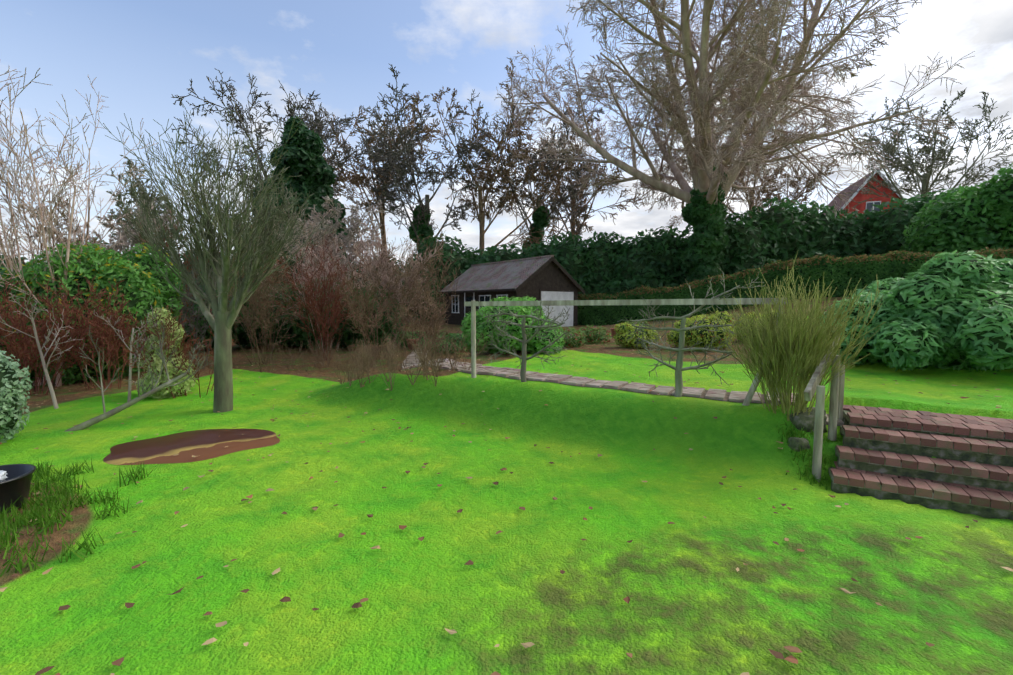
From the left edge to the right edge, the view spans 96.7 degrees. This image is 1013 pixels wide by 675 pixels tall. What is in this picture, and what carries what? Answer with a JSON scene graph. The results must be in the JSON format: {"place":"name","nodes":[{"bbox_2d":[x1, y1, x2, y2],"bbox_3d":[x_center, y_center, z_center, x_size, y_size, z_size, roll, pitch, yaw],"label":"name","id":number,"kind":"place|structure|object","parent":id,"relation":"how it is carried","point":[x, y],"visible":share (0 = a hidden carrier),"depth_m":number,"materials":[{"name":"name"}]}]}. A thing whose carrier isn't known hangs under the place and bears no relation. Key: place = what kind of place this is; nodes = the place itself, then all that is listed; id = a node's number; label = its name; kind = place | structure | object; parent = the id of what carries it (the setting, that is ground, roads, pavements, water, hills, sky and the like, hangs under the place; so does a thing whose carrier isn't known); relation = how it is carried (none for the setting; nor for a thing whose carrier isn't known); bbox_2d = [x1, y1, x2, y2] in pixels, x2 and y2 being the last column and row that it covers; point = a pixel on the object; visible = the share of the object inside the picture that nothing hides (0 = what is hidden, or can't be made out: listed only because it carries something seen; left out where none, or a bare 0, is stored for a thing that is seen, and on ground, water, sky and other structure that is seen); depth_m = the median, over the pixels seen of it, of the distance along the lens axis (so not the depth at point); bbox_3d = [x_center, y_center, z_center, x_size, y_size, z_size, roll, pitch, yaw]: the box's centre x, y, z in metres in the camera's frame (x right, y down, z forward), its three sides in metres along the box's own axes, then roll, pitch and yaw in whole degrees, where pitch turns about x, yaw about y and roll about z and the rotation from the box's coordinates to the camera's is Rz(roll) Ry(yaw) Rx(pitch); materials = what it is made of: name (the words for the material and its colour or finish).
{"place":"outdoors","nodes":[
{"label":"outdoors","id":0,"kind":"place"},
{"bbox_2d":[0,297,1012,674],"bbox_3d":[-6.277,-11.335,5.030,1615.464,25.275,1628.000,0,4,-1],"label":"ground","id":1,"kind":"structure","parent":0,"point":[702,605],"depth_m":3.19,"materials":[{"name":"green plant"}]},
{"bbox_2d":[0,350,32,442],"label":"shrub","id":2,"kind":"object","parent":1,"relation":"on","point":[12,392],"visible":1,"depth_m":5.43,"materials":[{"name":"green plant"}]},
{"bbox_2d":[0,464,35,513],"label":"plastic tub","id":3,"kind":"object","parent":1,"relation":"on","point":[15,480],"visible":0.98,"depth_m":3.57,"materials":[{"name":"black plastic"}]},
{"bbox_2d":[0,289,81,408],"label":"bare sapling","id":4,"kind":"object","parent":1,"relation":"on","point":[51,389],"visible":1,"depth_m":6.93,"materials":[{"name":"grey plant"}]},
{"bbox_2d":[0,276,108,395],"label":"bare shrub","id":5,"kind":"object","parent":1,"relation":"on","point":[23,346],"visible":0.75,"depth_m":7.96,"materials":[{"name":"red plant"}]},
{"bbox_2d":[0,97,145,363],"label":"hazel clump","id":6,"kind":"object","parent":1,"relation":"on","point":[57,221],"visible":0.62,"depth_m":12.11,"materials":[{"name":"brown plant"}]},
{"bbox_2d":[0,68,158,386],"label":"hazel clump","id":7,"kind":"object","parent":1,"relation":"on","point":[40,214],"visible":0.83,"depth_m":8.87,"materials":[{"name":"beige plant"}]},
{"bbox_2d":[28,275,147,389],"bbox_3d":[-7.604,-0.079,8.555,1.735,2.180,1.789,0,4,-1],"label":"bare shrub","id":8,"kind":"object","parent":1,"relation":"on","point":[107,332],"visible":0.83,"depth_m":8.31,"materials":[{"name":"red plant"}]},
{"bbox_2d":[0,241,185,384],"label":"mahonia shrub","id":9,"kind":"object","parent":1,"relation":"on","point":[144,288],"visible":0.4,"depth_m":9.18,"materials":[{"name":"green plant"}]},
{"bbox_2d":[13,198,183,261],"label":"woodland tree","id":10,"kind":"object","parent":1,"relation":"on","point":[121,247],"visible":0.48,"depth_m":18.14,"materials":[{"name":"brown plant"}]},
{"bbox_2d":[94,306,162,401],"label":"bare sapling","id":11,"kind":"object","parent":1,"relation":"on","point":[130,375],"visible":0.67,"depth_m":7.49,"materials":[{"name":"grey plant"}]},
{"bbox_2d":[64,317,211,431],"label":"leaning fruit tree","id":12,"kind":"object","parent":1,"relation":"on","point":[103,416],"visible":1,"depth_m":6.22,"materials":[{"name":"grey plant"}]},
{"bbox_2d":[66,200,219,338],"bbox_3d":[-9.748,-1.560,12.546,4.193,4.495,3.284,2,4,20],"label":"bare shrub","id":13,"kind":"object","parent":1,"relation":"on","point":[187,290],"visible":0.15,"depth_m":12.20,"materials":[{"name":"red plant"}]},
{"bbox_2d":[98,155,189,265],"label":"woodland tree","id":14,"kind":"object","parent":1,"relation":"on","point":[118,202],"visible":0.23,"depth_m":23.76,"materials":[{"name":"brown plant"}]},
{"bbox_2d":[136,307,195,398],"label":"bush","id":15,"kind":"object","parent":1,"relation":"on","point":[165,392],"visible":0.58,"depth_m":7.74,"materials":[{"name":"green plant"}]},
{"bbox_2d":[116,305,234,398],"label":"bare shrub","id":16,"kind":"object","parent":1,"relation":"on","point":[186,344],"visible":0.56,"depth_m":7.64,"materials":[{"name":"green plant"}]},
{"bbox_2d":[103,429,279,464],"bbox_3d":[-3.651,1.251,5.274,1.944,0.062,1.344,0,4,-1],"label":"flower bed","id":17,"kind":"object","parent":1,"relation":"on","point":[206,444],"visible":1,"depth_m":5.18,"materials":[{"name":"brown soil"}]},
{"bbox_2d":[159,256,249,368],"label":"bare shrub","id":18,"kind":"object","parent":1,"relation":"on","point":[184,309],"visible":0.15,"depth_m":11.00,"materials":[{"name":"brown plant"}]},
{"bbox_2d":[0,237,418,315],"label":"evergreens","id":19,"kind":"object","parent":1,"relation":"on","point":[184,259],"visible":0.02,"depth_m":27.46,"materials":[{"name":"green plant"}]},
{"bbox_2d":[97,102,343,412],"bbox_3d":[-4.368,-1.210,6.660,3.523,4.842,3.165,0,4,-1],"label":"lawn tree","id":20,"kind":"object","parent":1,"relation":"on","point":[225,314],"visible":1,"depth_m":6.75,"materials":[{"name":"green plant"}]},
{"bbox_2d":[201,227,306,365],"bbox_3d":[-6.592,-1.154,11.920,2.646,3.870,3.849,-2,5,-22],"label":"bare shrub","id":21,"kind":"object","parent":1,"relation":"on","point":[254,300],"visible":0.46,"depth_m":11.72,"materials":[{"name":"brown plant"}]},
{"bbox_2d":[214,187,311,278],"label":"woodland tree","id":22,"kind":"object","parent":1,"relation":"on","point":[288,214],"visible":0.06,"depth_m":21.41,"materials":[{"name":"grey plant"}]},
{"bbox_2d":[171,68,380,198],"bbox_3d":[-15.008,-9.332,31.179,7.622,16.618,12.901,3,5,34],"label":"woodland tree","id":23,"kind":"object","parent":1,"relation":"on","point":[317,121],"visible":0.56,"depth_m":29.90,"materials":[{"name":"brown plant"}]},
{"bbox_2d":[215,194,350,350],"bbox_3d":[-7.565,-2.228,15.216,3.588,5.322,5.066,2,5,29],"label":"bare shrub","id":24,"kind":"object","parent":1,"relation":"on","point":[266,340],"visible":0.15,"depth_m":15.10,"materials":[{"name":"brown plant"}]},
{"bbox_2d":[176,277,405,350],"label":"border evergreen shrubs","id":25,"kind":"object","parent":1,"relation":"on","point":[242,337],"visible":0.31,"depth_m":14.45,"materials":[{"name":"green plant"}]},
{"bbox_2d":[241,115,350,278],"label":"conifer tree","id":26,"kind":"object","parent":1,"relation":"on","point":[304,159],"visible":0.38,"depth_m":24.89,"materials":[{"name":"green plant"}]},
{"bbox_2d":[256,229,370,360],"bbox_3d":[-5.156,-1.215,12.594,2.792,3.797,3.915,0,4,-1],"label":"bare shrub","id":27,"kind":"object","parent":1,"relation":"on","point":[336,304],"visible":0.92,"depth_m":12.15,"materials":[{"name":"red plant"}]},
{"bbox_2d":[233,202,400,351],"bbox_3d":[-5.381,-1.960,14.142,4.179,4.973,4.875,0,4,-1],"label":"bare shrub","id":28,"kind":"object","parent":1,"relation":"on","point":[354,257],"visible":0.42,"depth_m":13.90,"materials":[{"name":"beige plant"}]},
{"bbox_2d":[281,195,384,286],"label":"woodland tree","id":29,"kind":"object","parent":1,"relation":"on","point":[355,225],"visible":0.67,"depth_m":19.45,"materials":[{"name":"brown plant"}]},
{"bbox_2d":[251,323,489,390],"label":"dead perennial plants","id":30,"kind":"object","parent":1,"relation":"on","point":[374,355],"visible":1,"depth_m":7.55,"materials":[{"name":"brown plant"}]},
{"bbox_2d":[321,90,441,256],"bbox_3d":[-11.252,-11.066,37.805,11.288,18.633,8.483,3,5,32],"label":"woodland tree","id":31,"kind":"object","parent":1,"relation":"on","point":[355,178],"visible":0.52,"depth_m":37.04,"materials":[{"name":"brown plant"}]},
{"bbox_2d":[326,247,439,359],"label":"bare shrub","id":32,"kind":"object","parent":1,"relation":"on","point":[355,310],"visible":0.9,"depth_m":12.09,"materials":[{"name":"brown plant"}]},
{"bbox_2d":[345,221,443,348],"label":"pale twiggy tree","id":33,"kind":"object","parent":1,"relation":"on","point":[386,279],"visible":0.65,"depth_m":14.32,"materials":[{"name":"beige plant"}]},
{"bbox_2d":[362,223,461,349],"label":"bare shrub","id":34,"kind":"object","parent":1,"relation":"on","point":[431,271],"visible":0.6,"depth_m":13.72,"materials":[{"name":"brown plant"}]},
{"bbox_2d":[355,64,481,241],"bbox_3d":[-5.585,-8.830,31.024,9.057,15.488,10.878,-1,4,-18],"label":"woodland tree","id":35,"kind":"object","parent":1,"relation":"on","point":[392,157],"visible":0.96,"depth_m":30.68,"materials":[{"name":"brown plant"}]},
{"bbox_2d":[0,420,836,576],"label":"grass tufts","id":36,"kind":"object","parent":1,"relation":"on","point":[56,504],"visible":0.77,"depth_m":3.52,"materials":[{"name":"green plant"}]},
{"bbox_2d":[387,286,450,362],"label":"bare shrub","id":37,"kind":"object","parent":1,"relation":"on","point":[432,319],"visible":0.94,"depth_m":11.49,"materials":[{"name":"brown plant"}]},
{"bbox_2d":[394,330,466,354],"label":"shrub","id":38,"kind":"object","parent":1,"relation":"on","point":[455,337],"visible":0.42,"depth_m":13.59,"materials":[{"name":"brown plant"}]},
{"bbox_2d":[408,205,550,315],"bbox_3d":[-6.126,-5.913,33.798,21.191,9.498,4.130,-1,4,-16],"label":"ivy","id":39,"kind":"object","parent":1,"relation":"on","point":[540,220],"visible":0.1,"depth_m":32.69,"materials":[{"name":"green plant"}]},
{"bbox_2d":[415,58,583,254],"bbox_3d":[-0.535,-10.805,35.431,12.603,18.613,9.289,3,5,35],"label":"woodland tree","id":40,"kind":"object","parent":1,"relation":"on","point":[482,175],"visible":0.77,"depth_m":34.49,"materials":[{"name":"brown plant"}]},
{"bbox_2d":[0,316,1012,674],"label":"fallen leaves","id":41,"kind":"object","parent":1,"relation":"on","point":[530,644],"visible":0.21,"depth_m":3.29,"materials":[{"name":"brown plant"}]},
{"bbox_2d":[406,327,616,349],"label":"terracotta pots","id":42,"kind":"object","parent":1,"relation":"on","point":[613,332],"visible":0.27,"depth_m":14.32,"materials":[{"name":"orange ceramic"}]},
{"bbox_2d":[439,255,584,326],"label":"garden shed","id":43,"kind":"structure","parent":1,"relation":"on","point":[545,278],"depth_m":23.75,"materials":[{"name":"wood"}]},
{"bbox_2d":[460,295,564,354],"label":"bush","id":44,"kind":"object","parent":1,"relation":"on","point":[535,345],"visible":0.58,"depth_m":9.59,"materials":[{"name":"green plant"}]},
{"bbox_2d":[477,297,575,381],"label":"espalier apple tree","id":45,"kind":"object","parent":1,"relation":"on","point":[524,342],"visible":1,"depth_m":6.41,"materials":[{"name":"grey plant"}]},
{"bbox_2d":[455,89,604,241],"bbox_3d":[1.921,-10.293,38.147,12.153,16.972,11.488,0,4,-1],"label":"woodland tree","id":46,"kind":"object","parent":1,"relation":"on","point":[565,196],"visible":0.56,"depth_m":36.30,"materials":[{"name":"brown plant"}]},
{"bbox_2d":[506,116,645,239],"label":"woodland tree","id":47,"kind":"object","parent":1,"relation":"on","point":[579,194],"visible":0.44,"depth_m":42.28,"materials":[{"name":"brown plant"}]},
{"bbox_2d":[463,314,713,354],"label":"low bed plants","id":48,"kind":"object","parent":1,"relation":"on","point":[585,335],"visible":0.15,"depth_m":11.72,"materials":[{"name":"green plant"}]},
{"bbox_2d":[400,363,838,425],"bbox_3d":[-0.740,0.466,11.553,4.024,0.474,15.945,-2,4,-21],"label":"edging","id":49,"kind":"object","parent":1,"relation":"on","point":[727,395],"visible":0.1,"depth_m":5.69,"materials":[{"name":"grey stone"}]},
{"bbox_2d":[464,298,787,405],"bbox_3d":[1.187,0.150,5.885,4.201,1.307,0.131,2,5,29],"label":"espalier frame","id":50,"kind":"object","parent":1,"relation":"on","point":[473,304],"visible":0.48,"depth_m":5.71,"materials":[{"name":"grey wood"}]},
{"bbox_2d":[617,270,764,396],"bbox_3d":[2.182,-0.023,5.459,1.591,1.609,0.651,3,5,33],"label":"espalier apple tree","id":51,"kind":"object","parent":1,"relation":"on","point":[680,349],"visible":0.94,"depth_m":5.42,"materials":[{"name":"grey plant"}]},
{"bbox_2d":[405,184,981,320],"bbox_3d":[18.702,-4.833,27.457,52.011,8.486,7.112,1,4,9],"label":"hedge","id":52,"kind":"object","parent":1,"relation":"on","point":[774,232],"visible":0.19,"depth_m":27.40,"materials":[{"name":"green plant"}]},
{"bbox_2d":[613,309,786,350],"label":"bushes","id":53,"kind":"object","parent":1,"relation":"on","point":[705,337],"visible":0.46,"depth_m":10.31,"materials":[{"name":"green plant"}]},
{"bbox_2d":[491,0,974,260],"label":"beech tree","id":54,"kind":"object","parent":1,"relation":"on","point":[761,68],"visible":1,"depth_m":22.22,"materials":[{"name":"brown plant"}]},
{"bbox_2d":[680,165,729,287],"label":"ivy","id":55,"kind":"object","parent":54,"relation":"attached to","point":[708,240],"visible":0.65,"depth_m":25.09,"materials":[{"name":"green plant"}]},
{"bbox_2d":[673,90,839,218],"bbox_3d":[22.160,-11.671,39.857,12.537,17.154,10.040,-2,5,-25],"label":"woodland tree","id":56,"kind":"object","parent":1,"relation":"on","point":[794,192],"visible":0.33,"depth_m":39.56,"materials":[{"name":"brown plant"}]},
{"bbox_2d":[577,247,1012,325],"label":"clipped hedge","id":57,"kind":"object","parent":1,"relation":"on","point":[840,272],"visible":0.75,"depth_m":19.59,"materials":[{"name":"green plant"}]},
{"bbox_2d":[707,251,884,420],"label":"ornamental grass","id":58,"kind":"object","parent":1,"relation":"on","point":[804,343],"depth_m":4.56,"materials":[{"name":"green plant"}]},
{"bbox_2d":[786,407,826,451],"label":"rocks","id":59,"kind":"object","parent":1,"relation":"on","point":[804,420],"visible":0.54,"depth_m":4.56,"materials":[{"name":"grey stone"}]},
{"bbox_2d":[804,337,844,481],"bbox_3d":[3.183,0.705,4.469,1.020,1.444,0.147,-4,6,-41],"label":"step handrail","id":60,"kind":"object","parent":1,"relation":"on","point":[836,398],"visible":0.69,"depth_m":4.32,"materials":[{"name":"grey wood"}]},
{"bbox_2d":[823,169,907,218],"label":"neighbour house","id":61,"kind":"structure","parent":1,"relation":"on","point":[858,197],"depth_m":47.70,"materials":[{"name":"red brick"}]},
{"bbox_2d":[820,250,1012,371],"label":"rhododendron bush","id":62,"kind":"object","parent":1,"relation":"on","point":[944,310],"visible":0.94,"depth_m":6.85,"materials":[{"name":"green plant"}]},
{"bbox_2d":[823,89,1012,209],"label":"woodland tree","id":63,"kind":"object","parent":1,"relation":"on","point":[924,179],"visible":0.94,"depth_m":32.94,"materials":[{"name":"brown plant"}]},
{"bbox_2d":[828,405,1012,519],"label":"garden steps","id":64,"kind":"structure","parent":1,"relation":"on","point":[968,469],"depth_m":3.96,"materials":[{"name":"brick"}]},
{"bbox_2d":[900,163,1012,253],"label":"evergreen shrub","id":65,"kind":"object","parent":1,"relation":"on","point":[973,218],"visible":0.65,"depth_m":19.76,"materials":[{"name":"green plant"}]},
{"bbox_2d":[0,0,1012,272],"label":"sky","id":66,"kind":"structure","parent":0,"point":[141,54],"materials":[{"name":"blue"}]},
{"bbox_2d":[402,348,843,425],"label":"brick path","id":67,"kind":"structure","parent":0,"point":[711,394],"depth_m":6.26,"materials":[{"name":"grey brick"}]}
]}

